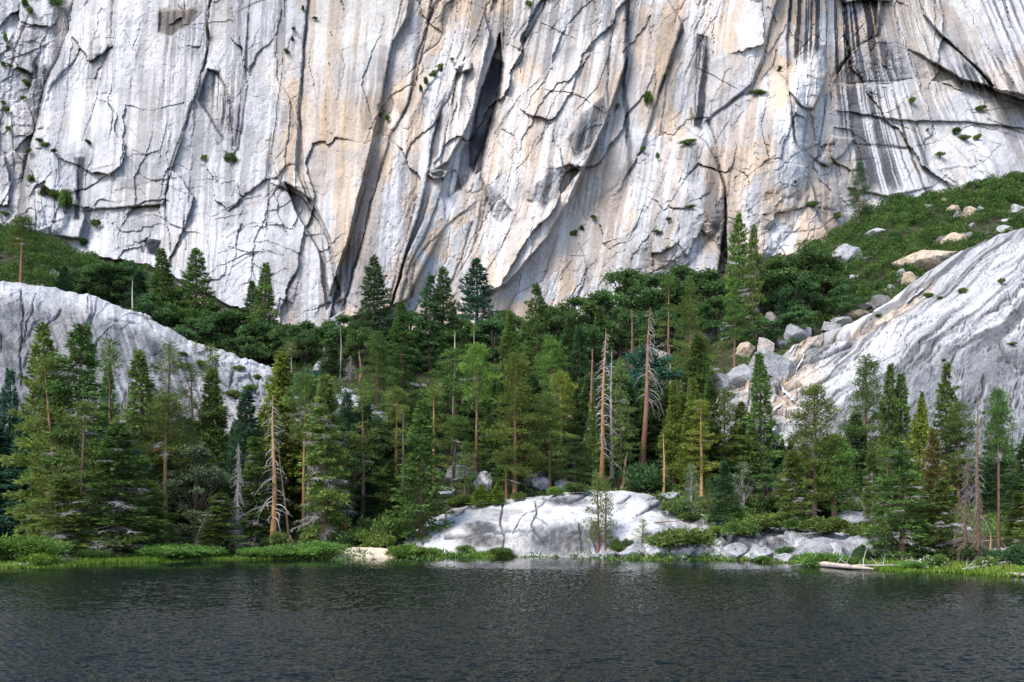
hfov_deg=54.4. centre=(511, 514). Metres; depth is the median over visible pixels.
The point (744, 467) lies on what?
broadleaf tree
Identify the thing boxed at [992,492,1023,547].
hemlock tree
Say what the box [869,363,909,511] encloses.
fir tree
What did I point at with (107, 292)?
oak tree
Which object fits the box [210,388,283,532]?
fir tree
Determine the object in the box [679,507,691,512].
shrub
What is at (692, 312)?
pine tree
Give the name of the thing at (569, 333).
fir tree
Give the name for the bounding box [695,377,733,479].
fir tree
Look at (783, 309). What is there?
fir tree
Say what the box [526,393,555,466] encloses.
pine tree
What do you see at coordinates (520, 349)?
oak tree
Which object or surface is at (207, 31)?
shrub
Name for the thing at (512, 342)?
cedar tree
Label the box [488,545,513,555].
willow bush
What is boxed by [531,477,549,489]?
boulder
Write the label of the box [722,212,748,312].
spruce tree
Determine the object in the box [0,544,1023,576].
shore grass
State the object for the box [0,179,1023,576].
ground
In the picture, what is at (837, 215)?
shrub
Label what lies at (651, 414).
cedar tree
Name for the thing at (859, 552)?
shrub
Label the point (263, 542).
shrub
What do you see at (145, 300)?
oak tree
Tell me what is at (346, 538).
shrub
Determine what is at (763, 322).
oak tree
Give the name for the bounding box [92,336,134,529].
pine tree
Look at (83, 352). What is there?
hemlock tree
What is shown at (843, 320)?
boulder
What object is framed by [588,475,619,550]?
conifer sapling
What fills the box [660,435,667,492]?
dead tree
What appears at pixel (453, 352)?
pine tree
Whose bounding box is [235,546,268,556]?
willow bush
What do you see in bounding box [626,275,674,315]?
oak tree
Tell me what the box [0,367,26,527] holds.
spruce tree
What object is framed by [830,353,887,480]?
pine tree
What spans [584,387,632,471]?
cedar tree
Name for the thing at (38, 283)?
pine tree
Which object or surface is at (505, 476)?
pine tree
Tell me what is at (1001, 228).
boulder
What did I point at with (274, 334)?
oak tree
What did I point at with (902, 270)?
boulder
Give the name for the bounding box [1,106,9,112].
shrub
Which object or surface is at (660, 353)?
boulder
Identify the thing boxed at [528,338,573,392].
pine tree
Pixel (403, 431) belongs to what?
pine tree
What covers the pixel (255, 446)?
hemlock tree
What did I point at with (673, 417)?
cedar tree
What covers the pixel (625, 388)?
cedar tree
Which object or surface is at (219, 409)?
fir tree
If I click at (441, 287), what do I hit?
spruce tree
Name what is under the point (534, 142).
cliff
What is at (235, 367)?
shrub
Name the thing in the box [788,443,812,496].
fir tree
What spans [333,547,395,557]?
sand beach
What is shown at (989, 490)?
fir tree
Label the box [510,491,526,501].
shrub
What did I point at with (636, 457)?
cedar tree
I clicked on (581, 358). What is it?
fir tree
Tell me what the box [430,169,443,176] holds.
boulder
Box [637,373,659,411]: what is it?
cedar tree
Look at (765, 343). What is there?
boulder
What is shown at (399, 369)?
fir tree
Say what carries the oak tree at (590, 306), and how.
on the ground at (720, 359)
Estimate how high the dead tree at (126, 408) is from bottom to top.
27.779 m
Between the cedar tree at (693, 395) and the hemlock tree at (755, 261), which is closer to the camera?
the cedar tree at (693, 395)
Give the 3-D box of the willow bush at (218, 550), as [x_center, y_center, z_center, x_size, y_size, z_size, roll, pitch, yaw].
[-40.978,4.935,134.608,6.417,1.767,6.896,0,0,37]
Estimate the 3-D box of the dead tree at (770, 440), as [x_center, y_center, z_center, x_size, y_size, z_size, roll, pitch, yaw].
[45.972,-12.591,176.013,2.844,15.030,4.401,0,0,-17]
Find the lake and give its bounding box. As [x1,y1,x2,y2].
[0,557,1023,681]
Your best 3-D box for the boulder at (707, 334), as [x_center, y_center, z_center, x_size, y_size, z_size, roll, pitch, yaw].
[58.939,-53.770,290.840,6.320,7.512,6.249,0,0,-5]
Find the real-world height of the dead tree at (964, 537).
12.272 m
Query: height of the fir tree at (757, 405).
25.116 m
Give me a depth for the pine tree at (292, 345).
215.80 m
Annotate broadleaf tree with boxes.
[110,446,163,531]
[162,444,239,545]
[371,391,407,454]
[371,417,393,455]
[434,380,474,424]
[435,408,449,439]
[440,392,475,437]
[541,383,550,398]
[547,376,573,432]
[555,425,577,469]
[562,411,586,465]
[565,376,597,409]
[726,461,759,507]
[745,466,780,510]
[805,472,826,512]
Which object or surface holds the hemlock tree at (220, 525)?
on the ground at (720, 359)
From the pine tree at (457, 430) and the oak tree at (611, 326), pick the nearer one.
the pine tree at (457, 430)
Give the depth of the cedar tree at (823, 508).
160.34 m
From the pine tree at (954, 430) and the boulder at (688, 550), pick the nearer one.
the boulder at (688, 550)
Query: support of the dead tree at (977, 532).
on the ground at (720, 359)
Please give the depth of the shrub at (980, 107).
437.88 m
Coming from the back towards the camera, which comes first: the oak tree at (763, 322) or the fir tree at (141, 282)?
the fir tree at (141, 282)
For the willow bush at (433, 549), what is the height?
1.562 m
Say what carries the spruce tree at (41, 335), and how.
on the ground at (720, 359)
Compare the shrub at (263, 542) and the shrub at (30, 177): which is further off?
the shrub at (30, 177)
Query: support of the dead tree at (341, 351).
on the ground at (720, 359)
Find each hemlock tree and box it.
[11,322,130,547]
[21,476,113,556]
[49,421,179,557]
[122,480,184,548]
[153,424,188,523]
[188,493,252,551]
[228,436,285,541]
[283,430,310,515]
[328,406,379,482]
[432,382,467,442]
[446,390,474,444]
[456,378,479,442]
[472,410,490,462]
[494,409,534,482]
[740,224,765,341]
[773,437,783,467]
[861,445,948,560]
[913,475,968,559]
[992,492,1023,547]
[1008,482,1023,547]
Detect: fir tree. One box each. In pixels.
[0,409,51,534]
[0,425,25,533]
[49,265,78,292]
[88,363,120,477]
[101,348,185,537]
[119,270,153,310]
[144,248,183,327]
[172,367,242,527]
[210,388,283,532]
[227,420,235,447]
[240,280,262,325]
[243,262,282,364]
[298,380,316,407]
[313,339,348,377]
[328,389,374,528]
[349,466,389,525]
[350,437,371,516]
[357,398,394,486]
[375,301,423,397]
[382,395,413,466]
[382,398,455,544]
[389,347,411,384]
[401,406,444,470]
[448,307,466,354]
[471,383,497,463]
[473,377,498,446]
[479,395,531,485]
[522,374,556,466]
[546,421,567,468]
[552,316,580,381]
[563,387,587,464]
[566,325,596,385]
[591,307,614,362]
[599,372,644,470]
[605,372,613,395]
[627,382,641,440]
[646,387,669,456]
[649,393,668,456]
[649,404,679,477]
[655,429,667,469]
[677,332,721,404]
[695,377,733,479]
[704,460,743,526]
[719,400,762,475]
[727,352,783,489]
[730,418,760,481]
[773,294,791,333]
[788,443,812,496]
[817,462,848,517]
[826,488,850,512]
[838,414,877,490]
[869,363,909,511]
[875,372,912,508]
[919,390,932,476]
[968,412,1019,512]
[980,466,1000,506]
[1000,423,1023,528]
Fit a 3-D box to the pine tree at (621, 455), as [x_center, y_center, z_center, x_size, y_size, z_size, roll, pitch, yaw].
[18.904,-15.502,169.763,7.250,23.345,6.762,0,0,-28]
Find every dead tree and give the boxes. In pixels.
[121,374,128,533]
[132,279,133,308]
[195,512,206,546]
[229,446,247,550]
[241,395,294,534]
[277,439,289,538]
[305,390,310,526]
[337,330,342,378]
[343,356,357,381]
[358,349,362,383]
[451,334,455,449]
[578,331,620,482]
[589,348,596,488]
[605,348,617,477]
[619,453,627,490]
[630,308,635,369]
[634,307,663,467]
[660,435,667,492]
[765,403,779,467]
[889,516,898,559]
[945,460,987,559]
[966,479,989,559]
[969,392,989,559]
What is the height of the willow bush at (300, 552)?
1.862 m
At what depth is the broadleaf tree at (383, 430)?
177.00 m
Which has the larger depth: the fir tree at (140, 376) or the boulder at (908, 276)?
the boulder at (908, 276)
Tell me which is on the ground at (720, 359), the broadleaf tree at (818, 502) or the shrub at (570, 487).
the broadleaf tree at (818, 502)
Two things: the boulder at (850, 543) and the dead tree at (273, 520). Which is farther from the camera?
the dead tree at (273, 520)
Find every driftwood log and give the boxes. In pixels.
[654,517,685,522]
[791,546,873,569]
[855,553,897,565]
[961,562,1008,569]
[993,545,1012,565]
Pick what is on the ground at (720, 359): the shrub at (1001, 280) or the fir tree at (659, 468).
the fir tree at (659, 468)
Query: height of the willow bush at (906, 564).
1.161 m
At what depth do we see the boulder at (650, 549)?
135.04 m
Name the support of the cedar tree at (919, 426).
on the ground at (720, 359)
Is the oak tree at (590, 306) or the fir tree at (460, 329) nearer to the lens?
the fir tree at (460, 329)
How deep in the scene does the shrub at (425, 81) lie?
407.94 m
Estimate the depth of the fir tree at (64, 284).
269.30 m
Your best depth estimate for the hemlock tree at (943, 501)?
112.80 m
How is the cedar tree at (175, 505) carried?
on the ground at (720, 359)
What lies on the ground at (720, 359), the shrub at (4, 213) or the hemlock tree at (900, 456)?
the hemlock tree at (900, 456)
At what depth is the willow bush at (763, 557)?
125.90 m
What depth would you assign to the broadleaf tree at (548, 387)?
189.20 m
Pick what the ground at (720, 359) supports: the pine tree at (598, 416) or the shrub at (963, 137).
the pine tree at (598, 416)
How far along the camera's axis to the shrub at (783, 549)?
127.83 m
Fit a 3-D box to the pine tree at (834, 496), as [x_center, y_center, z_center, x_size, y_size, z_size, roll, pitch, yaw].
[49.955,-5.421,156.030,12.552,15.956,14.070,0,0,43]
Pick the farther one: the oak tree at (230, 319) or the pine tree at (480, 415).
the oak tree at (230, 319)
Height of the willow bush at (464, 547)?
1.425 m
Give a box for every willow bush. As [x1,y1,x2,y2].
[0,533,74,560]
[0,547,14,560]
[14,551,61,564]
[75,548,114,557]
[128,541,213,558]
[197,545,230,555]
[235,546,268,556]
[255,543,299,557]
[289,547,320,558]
[292,540,352,557]
[382,543,430,557]
[422,547,443,553]
[456,544,474,551]
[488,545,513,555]
[752,555,770,561]
[788,550,848,566]
[827,556,872,567]
[897,560,931,568]
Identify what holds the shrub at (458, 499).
on the ground at (720, 359)
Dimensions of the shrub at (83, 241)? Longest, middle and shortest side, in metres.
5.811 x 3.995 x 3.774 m
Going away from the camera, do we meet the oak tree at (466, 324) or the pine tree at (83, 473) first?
the pine tree at (83, 473)
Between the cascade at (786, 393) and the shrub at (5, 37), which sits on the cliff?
the shrub at (5, 37)
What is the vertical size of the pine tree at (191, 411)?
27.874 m
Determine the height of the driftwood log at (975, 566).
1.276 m
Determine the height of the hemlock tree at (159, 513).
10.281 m
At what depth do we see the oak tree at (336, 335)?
245.17 m
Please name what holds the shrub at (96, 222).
on the cliff
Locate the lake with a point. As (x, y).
(516, 619)
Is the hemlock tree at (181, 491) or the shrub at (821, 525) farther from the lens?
the hemlock tree at (181, 491)
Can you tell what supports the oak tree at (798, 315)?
on the ground at (720, 359)
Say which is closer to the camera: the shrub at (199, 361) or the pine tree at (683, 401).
the pine tree at (683, 401)
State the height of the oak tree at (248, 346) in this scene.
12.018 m
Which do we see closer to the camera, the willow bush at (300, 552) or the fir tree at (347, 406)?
the willow bush at (300, 552)
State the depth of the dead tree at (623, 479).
167.78 m
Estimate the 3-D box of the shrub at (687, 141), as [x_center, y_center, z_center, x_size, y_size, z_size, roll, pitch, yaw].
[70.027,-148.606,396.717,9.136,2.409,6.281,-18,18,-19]
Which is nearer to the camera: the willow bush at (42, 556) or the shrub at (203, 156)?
the willow bush at (42, 556)
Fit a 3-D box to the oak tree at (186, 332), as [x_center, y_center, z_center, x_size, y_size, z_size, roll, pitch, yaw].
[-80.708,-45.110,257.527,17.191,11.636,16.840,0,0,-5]
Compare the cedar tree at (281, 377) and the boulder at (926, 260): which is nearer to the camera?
the cedar tree at (281, 377)
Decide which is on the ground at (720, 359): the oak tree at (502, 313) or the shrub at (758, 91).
the oak tree at (502, 313)
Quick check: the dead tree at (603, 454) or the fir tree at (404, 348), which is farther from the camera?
the fir tree at (404, 348)
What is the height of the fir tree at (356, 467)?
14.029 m
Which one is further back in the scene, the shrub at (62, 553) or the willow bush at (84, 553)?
the willow bush at (84, 553)
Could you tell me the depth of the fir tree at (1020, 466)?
141.31 m
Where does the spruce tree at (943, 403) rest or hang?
on the ground at (720, 359)
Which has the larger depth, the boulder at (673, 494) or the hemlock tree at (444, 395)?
the hemlock tree at (444, 395)
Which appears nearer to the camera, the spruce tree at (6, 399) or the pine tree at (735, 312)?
the spruce tree at (6, 399)
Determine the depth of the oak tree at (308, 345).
248.01 m
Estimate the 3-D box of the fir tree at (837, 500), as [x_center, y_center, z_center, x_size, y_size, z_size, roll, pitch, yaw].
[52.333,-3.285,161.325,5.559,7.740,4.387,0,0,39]
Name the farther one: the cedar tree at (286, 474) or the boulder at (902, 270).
the boulder at (902, 270)
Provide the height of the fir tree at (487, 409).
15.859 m
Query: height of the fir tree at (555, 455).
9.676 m
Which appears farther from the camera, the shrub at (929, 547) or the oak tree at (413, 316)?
the oak tree at (413, 316)
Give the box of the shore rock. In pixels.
[403,490,852,558]
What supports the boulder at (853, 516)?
on the ground at (720, 359)
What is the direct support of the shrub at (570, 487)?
on the shore rock
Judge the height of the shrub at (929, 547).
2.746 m
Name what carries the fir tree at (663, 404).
on the ground at (720, 359)
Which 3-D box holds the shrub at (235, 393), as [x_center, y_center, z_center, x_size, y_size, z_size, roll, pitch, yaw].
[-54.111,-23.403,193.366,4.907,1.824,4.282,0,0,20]
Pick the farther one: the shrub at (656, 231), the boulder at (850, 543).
the shrub at (656, 231)
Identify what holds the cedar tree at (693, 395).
on the ground at (720, 359)
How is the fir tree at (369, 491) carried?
on the ground at (720, 359)
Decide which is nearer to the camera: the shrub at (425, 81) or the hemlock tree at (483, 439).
the hemlock tree at (483, 439)
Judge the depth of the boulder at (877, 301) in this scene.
268.15 m
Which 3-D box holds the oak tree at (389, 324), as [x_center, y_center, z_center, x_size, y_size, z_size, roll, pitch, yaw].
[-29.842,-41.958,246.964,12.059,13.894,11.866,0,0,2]
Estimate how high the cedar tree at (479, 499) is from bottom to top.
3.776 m
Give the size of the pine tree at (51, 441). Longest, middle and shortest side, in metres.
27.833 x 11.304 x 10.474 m
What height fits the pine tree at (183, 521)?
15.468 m
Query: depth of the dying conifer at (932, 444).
115.89 m
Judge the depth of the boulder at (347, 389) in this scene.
217.95 m
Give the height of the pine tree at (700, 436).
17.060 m
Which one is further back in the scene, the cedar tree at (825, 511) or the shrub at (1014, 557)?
the cedar tree at (825, 511)
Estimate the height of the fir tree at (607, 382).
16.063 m
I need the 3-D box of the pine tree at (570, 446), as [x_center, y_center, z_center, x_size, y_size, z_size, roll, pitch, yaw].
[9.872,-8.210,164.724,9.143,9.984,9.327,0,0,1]
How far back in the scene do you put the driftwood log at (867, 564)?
108.80 m
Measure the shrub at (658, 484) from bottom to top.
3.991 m
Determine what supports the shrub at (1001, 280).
on the granite slab
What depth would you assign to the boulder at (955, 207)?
352.90 m
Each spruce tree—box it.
[0,321,87,541]
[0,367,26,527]
[174,248,222,338]
[346,254,395,367]
[412,274,462,373]
[426,266,467,367]
[455,257,500,356]
[519,282,569,389]
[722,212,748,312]
[932,362,969,498]
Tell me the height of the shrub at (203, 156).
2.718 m
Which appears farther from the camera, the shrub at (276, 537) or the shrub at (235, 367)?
the shrub at (235, 367)
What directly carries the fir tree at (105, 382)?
on the ground at (720, 359)
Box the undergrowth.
[8,284,1023,560]
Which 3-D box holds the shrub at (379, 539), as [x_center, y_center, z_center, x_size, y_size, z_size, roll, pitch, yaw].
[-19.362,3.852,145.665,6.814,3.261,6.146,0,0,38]
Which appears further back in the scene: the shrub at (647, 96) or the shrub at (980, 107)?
the shrub at (980, 107)
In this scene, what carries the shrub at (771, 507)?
on the ground at (720, 359)
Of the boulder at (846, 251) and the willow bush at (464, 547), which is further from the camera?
the boulder at (846, 251)
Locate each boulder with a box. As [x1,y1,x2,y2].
[313,361,326,371]
[341,386,354,393]
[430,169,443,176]
[438,487,455,498]
[446,465,473,481]
[456,63,472,72]
[473,471,493,491]
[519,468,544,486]
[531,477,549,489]
[554,477,572,489]
[598,550,619,557]
[619,543,645,557]
[641,337,663,347]
[645,544,670,557]
[652,348,671,358]
[659,492,679,499]
[670,545,695,558]
[698,543,713,553]
[704,321,720,339]
[708,322,747,339]
[713,373,730,394]
[722,542,748,558]
[727,364,760,388]
[736,342,754,357]
[749,348,795,378]
[749,547,773,560]
[757,337,774,351]
[764,311,779,327]
[773,553,792,561]
[776,340,786,346]
[783,324,811,341]
[790,537,841,555]
[821,321,840,331]
[830,244,863,262]
[830,316,853,325]
[830,510,870,527]
[836,309,868,319]
[841,535,883,557]
[858,302,870,309]
[865,228,885,236]
[870,294,890,309]
[884,284,897,295]
[885,530,914,546]
[888,250,957,271]
[897,269,905,282]
[901,271,915,287]
[940,232,966,245]
[945,205,960,214]
[950,523,971,536]
[960,232,971,238]
[962,206,978,217]
[995,225,1011,233]
[1008,204,1023,213]
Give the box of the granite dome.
[0,281,386,520]
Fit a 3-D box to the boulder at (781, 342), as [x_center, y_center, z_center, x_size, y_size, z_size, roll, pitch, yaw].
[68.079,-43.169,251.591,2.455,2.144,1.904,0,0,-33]
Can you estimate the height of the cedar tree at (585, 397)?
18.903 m
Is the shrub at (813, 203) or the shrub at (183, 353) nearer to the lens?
the shrub at (183, 353)
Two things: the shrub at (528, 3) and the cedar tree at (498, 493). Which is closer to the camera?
the cedar tree at (498, 493)
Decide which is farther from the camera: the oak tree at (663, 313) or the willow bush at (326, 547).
the oak tree at (663, 313)
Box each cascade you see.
[782,386,792,400]
[795,348,804,372]
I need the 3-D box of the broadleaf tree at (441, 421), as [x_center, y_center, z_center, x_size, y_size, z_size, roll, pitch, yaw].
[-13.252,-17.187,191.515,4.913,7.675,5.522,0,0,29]
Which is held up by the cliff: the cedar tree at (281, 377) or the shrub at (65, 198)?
the shrub at (65, 198)
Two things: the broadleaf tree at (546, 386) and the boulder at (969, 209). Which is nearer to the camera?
the broadleaf tree at (546, 386)
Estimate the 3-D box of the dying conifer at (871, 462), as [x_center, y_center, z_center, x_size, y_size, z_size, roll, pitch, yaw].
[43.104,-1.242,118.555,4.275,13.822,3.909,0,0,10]
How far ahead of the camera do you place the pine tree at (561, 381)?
170.58 m
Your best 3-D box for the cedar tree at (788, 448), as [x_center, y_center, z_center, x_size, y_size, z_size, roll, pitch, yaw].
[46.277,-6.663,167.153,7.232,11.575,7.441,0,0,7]
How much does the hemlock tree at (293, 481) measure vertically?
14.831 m
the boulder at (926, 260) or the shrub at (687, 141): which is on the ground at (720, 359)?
the boulder at (926, 260)
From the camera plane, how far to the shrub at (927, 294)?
241.11 m
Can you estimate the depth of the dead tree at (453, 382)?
188.67 m
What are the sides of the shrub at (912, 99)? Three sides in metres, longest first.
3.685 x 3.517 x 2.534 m
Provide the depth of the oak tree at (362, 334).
238.92 m
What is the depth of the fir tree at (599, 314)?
264.79 m
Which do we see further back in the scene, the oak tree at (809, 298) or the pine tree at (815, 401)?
the oak tree at (809, 298)
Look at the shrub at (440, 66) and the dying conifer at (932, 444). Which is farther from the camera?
the shrub at (440, 66)
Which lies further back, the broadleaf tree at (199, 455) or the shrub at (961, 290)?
the shrub at (961, 290)
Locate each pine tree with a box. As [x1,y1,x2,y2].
[0,213,52,282]
[9,355,91,542]
[31,272,45,285]
[39,399,121,549]
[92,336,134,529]
[126,337,201,532]
[127,392,209,541]
[158,365,225,532]
[159,435,196,522]
[186,342,229,506]
[280,371,336,525]
[284,341,300,372]
[316,376,344,485]
[332,387,394,519]
[353,330,403,411]
[380,386,414,473]
[384,404,419,481]
[392,389,436,449]
[419,347,491,453]
[419,382,455,486]
[434,416,481,488]
[451,440,478,494]
[454,341,504,472]
[465,324,482,392]
[469,401,485,446]
[473,351,551,498]
[492,433,523,498]
[525,391,579,489]
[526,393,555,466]
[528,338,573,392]
[530,399,562,451]
[541,397,566,463]
[544,369,578,479]
[546,435,597,482]
[572,370,601,395]
[582,414,616,471]
[603,356,644,486]
[649,273,682,363]
[650,369,663,393]
[653,391,706,452]
[667,279,719,390]
[677,398,720,495]
[706,386,744,475]
[715,302,756,367]
[769,382,859,517]
[791,430,881,516]
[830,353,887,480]
[844,161,872,221]
[869,445,904,558]
[890,282,900,297]
[935,400,1000,507]
[979,385,1020,550]
[1006,421,1022,506]
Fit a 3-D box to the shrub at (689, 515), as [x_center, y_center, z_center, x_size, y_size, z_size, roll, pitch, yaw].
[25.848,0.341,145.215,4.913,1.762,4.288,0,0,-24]
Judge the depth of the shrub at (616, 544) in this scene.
138.09 m
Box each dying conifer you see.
[291,371,357,544]
[770,450,819,533]
[855,447,886,555]
[907,428,959,554]
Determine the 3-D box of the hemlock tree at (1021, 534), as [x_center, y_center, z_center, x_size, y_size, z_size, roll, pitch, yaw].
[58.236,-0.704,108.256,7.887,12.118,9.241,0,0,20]
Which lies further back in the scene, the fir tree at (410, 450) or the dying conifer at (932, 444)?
the fir tree at (410, 450)
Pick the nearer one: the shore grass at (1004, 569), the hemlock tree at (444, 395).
the shore grass at (1004, 569)
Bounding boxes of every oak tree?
[64,266,103,295]
[75,260,140,307]
[98,258,159,308]
[129,292,175,326]
[156,286,202,329]
[170,317,226,349]
[181,301,237,335]
[193,308,264,355]
[217,334,271,365]
[234,317,286,363]
[265,323,310,363]
[276,320,327,367]
[291,367,343,397]
[319,314,367,361]
[338,325,387,370]
[375,318,414,360]
[382,307,439,363]
[420,323,465,367]
[445,318,489,360]
[465,315,517,362]
[478,369,499,393]
[488,307,524,345]
[507,327,548,372]
[524,304,564,348]
[544,295,603,340]
[558,322,613,369]
[576,285,638,343]
[595,306,646,359]
[600,267,656,320]
[605,346,683,393]
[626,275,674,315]
[628,310,659,332]
[639,305,689,351]
[656,263,723,319]
[678,267,736,319]
[694,292,743,340]
[717,306,761,342]
[732,267,778,323]
[738,254,814,307]
[739,317,785,347]
[753,272,828,319]
[773,305,821,330]
[781,244,854,307]
[795,266,851,312]
[817,283,869,316]
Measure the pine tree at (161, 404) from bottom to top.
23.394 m
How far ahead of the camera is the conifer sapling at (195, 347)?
204.85 m
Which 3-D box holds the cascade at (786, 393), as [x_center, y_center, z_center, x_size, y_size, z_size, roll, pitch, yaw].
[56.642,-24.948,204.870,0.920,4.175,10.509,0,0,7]
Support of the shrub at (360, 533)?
on the ground at (720, 359)
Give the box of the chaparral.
[0,170,1023,371]
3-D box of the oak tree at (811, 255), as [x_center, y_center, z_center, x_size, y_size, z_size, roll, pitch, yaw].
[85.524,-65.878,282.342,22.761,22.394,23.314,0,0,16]
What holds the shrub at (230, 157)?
on the cliff
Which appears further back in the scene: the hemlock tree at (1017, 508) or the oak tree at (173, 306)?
the oak tree at (173, 306)
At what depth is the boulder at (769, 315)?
262.72 m
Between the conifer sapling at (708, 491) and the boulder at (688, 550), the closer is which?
the boulder at (688, 550)
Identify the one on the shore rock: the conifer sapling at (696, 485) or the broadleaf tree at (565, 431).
the conifer sapling at (696, 485)
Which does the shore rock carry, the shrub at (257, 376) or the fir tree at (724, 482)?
the fir tree at (724, 482)
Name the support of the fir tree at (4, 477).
on the ground at (720, 359)
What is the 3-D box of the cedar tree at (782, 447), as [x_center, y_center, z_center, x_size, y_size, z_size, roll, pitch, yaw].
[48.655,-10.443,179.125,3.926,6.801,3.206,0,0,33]
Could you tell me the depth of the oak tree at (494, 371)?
219.76 m
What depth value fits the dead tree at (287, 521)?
148.49 m
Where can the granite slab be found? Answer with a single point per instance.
(974, 331)
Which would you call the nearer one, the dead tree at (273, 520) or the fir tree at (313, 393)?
the dead tree at (273, 520)
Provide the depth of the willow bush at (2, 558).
113.56 m
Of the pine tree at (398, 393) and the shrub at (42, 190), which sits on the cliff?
the shrub at (42, 190)
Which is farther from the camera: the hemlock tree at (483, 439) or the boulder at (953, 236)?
the boulder at (953, 236)
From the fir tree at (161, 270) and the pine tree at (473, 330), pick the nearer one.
the pine tree at (473, 330)
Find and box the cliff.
[0,0,1023,333]
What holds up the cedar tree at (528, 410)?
on the ground at (720, 359)
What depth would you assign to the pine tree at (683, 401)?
175.29 m
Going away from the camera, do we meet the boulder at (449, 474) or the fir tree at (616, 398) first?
the boulder at (449, 474)
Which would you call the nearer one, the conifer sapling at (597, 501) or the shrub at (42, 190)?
the conifer sapling at (597, 501)
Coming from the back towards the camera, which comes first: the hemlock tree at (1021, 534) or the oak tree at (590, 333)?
the oak tree at (590, 333)
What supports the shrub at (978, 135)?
on the cliff
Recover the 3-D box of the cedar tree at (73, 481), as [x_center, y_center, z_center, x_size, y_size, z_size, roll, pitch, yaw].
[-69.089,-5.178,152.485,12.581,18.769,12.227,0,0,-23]
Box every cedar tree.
[23,423,96,535]
[160,452,189,520]
[224,351,310,521]
[283,429,300,509]
[288,432,315,513]
[351,421,393,515]
[367,460,410,518]
[381,422,391,463]
[384,408,401,461]
[423,383,443,437]
[465,484,493,507]
[473,376,534,480]
[478,399,487,443]
[490,481,506,505]
[495,311,529,398]
[519,385,547,469]
[563,370,618,468]
[578,384,601,487]
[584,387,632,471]
[613,365,648,452]
[618,384,640,452]
[629,423,640,460]
[633,379,661,459]
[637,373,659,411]
[657,379,687,484]
[673,377,719,487]
[771,440,796,496]
[777,439,786,468]
[808,486,843,517]
[810,474,831,517]
[890,397,953,537]
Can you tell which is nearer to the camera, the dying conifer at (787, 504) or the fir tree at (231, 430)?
the dying conifer at (787, 504)
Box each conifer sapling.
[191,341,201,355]
[579,470,617,552]
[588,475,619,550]
[631,518,650,544]
[676,461,707,520]
[689,107,694,122]
[699,476,716,524]
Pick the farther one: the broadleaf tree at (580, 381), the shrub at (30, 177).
the shrub at (30, 177)
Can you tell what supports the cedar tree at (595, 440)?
on the ground at (720, 359)
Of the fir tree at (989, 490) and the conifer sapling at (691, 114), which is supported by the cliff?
the conifer sapling at (691, 114)
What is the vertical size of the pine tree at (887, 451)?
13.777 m
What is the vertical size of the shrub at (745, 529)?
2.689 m
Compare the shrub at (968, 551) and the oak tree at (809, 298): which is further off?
the oak tree at (809, 298)
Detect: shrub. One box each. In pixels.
[0,210,9,215]
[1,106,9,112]
[3,32,7,44]
[21,0,28,7]
[21,78,31,85]
[24,147,31,153]
[26,6,33,13]
[27,174,35,181]
[37,184,49,195]
[41,142,49,146]
[47,0,65,5]
[48,189,59,199]
[52,549,67,560]
[58,187,73,212]
[79,237,87,245]
[90,218,100,227]
[176,351,188,355]
[178,362,192,369]
[194,359,205,364]
[200,154,207,160]
[205,24,209,39]
[222,150,238,163]
[222,390,244,398]
[230,365,245,370]
[240,384,257,391]
[252,374,261,379]
[257,536,274,546]
[267,529,293,546]
[326,530,358,546]
[336,527,375,546]
[339,543,354,547]
[346,513,409,540]
[360,530,396,547]
[419,84,422,93]
[423,76,428,84]
[429,69,438,77]
[435,63,443,70]
[445,493,472,506]
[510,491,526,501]
[525,0,532,6]
[546,486,564,496]
[562,481,593,494]
[570,229,577,235]
[607,539,626,550]
[616,461,658,492]
[621,538,634,545]
[632,473,672,493]
[641,526,722,549]
[643,90,653,106]
[651,229,663,233]
[658,498,694,515]
[675,511,703,522]
[677,138,696,144]
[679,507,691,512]
[695,497,736,510]
[703,507,755,522]
[706,526,725,534]
[720,520,762,538]
[723,511,792,532]
[749,89,768,94]
[750,496,811,512]
[772,546,797,553]
[773,514,813,531]
[796,515,851,535]
[806,200,819,206]
[834,211,842,218]
[846,526,883,538]
[850,543,871,560]
[890,537,946,557]
[909,97,916,103]
[919,553,951,567]
[923,292,933,297]
[933,542,991,559]
[935,151,945,155]
[951,126,961,134]
[957,287,969,293]
[958,134,970,139]
[970,555,1001,567]
[973,133,981,139]
[975,105,987,110]
[979,548,1023,565]
[997,277,1005,284]
[1007,543,1023,558]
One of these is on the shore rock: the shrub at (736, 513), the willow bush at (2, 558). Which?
the shrub at (736, 513)
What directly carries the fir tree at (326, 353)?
on the ground at (720, 359)
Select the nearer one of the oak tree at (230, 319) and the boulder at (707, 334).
the oak tree at (230, 319)
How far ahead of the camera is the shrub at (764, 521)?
138.42 m
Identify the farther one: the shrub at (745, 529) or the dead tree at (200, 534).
the dead tree at (200, 534)
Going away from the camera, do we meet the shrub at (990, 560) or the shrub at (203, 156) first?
the shrub at (990, 560)
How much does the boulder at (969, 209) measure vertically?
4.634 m
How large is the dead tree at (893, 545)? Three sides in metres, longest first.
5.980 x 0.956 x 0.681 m
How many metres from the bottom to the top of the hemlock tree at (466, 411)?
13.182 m
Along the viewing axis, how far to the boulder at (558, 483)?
165.98 m
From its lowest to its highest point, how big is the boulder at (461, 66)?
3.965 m
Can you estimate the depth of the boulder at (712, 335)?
284.64 m
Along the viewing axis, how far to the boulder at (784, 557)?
124.38 m

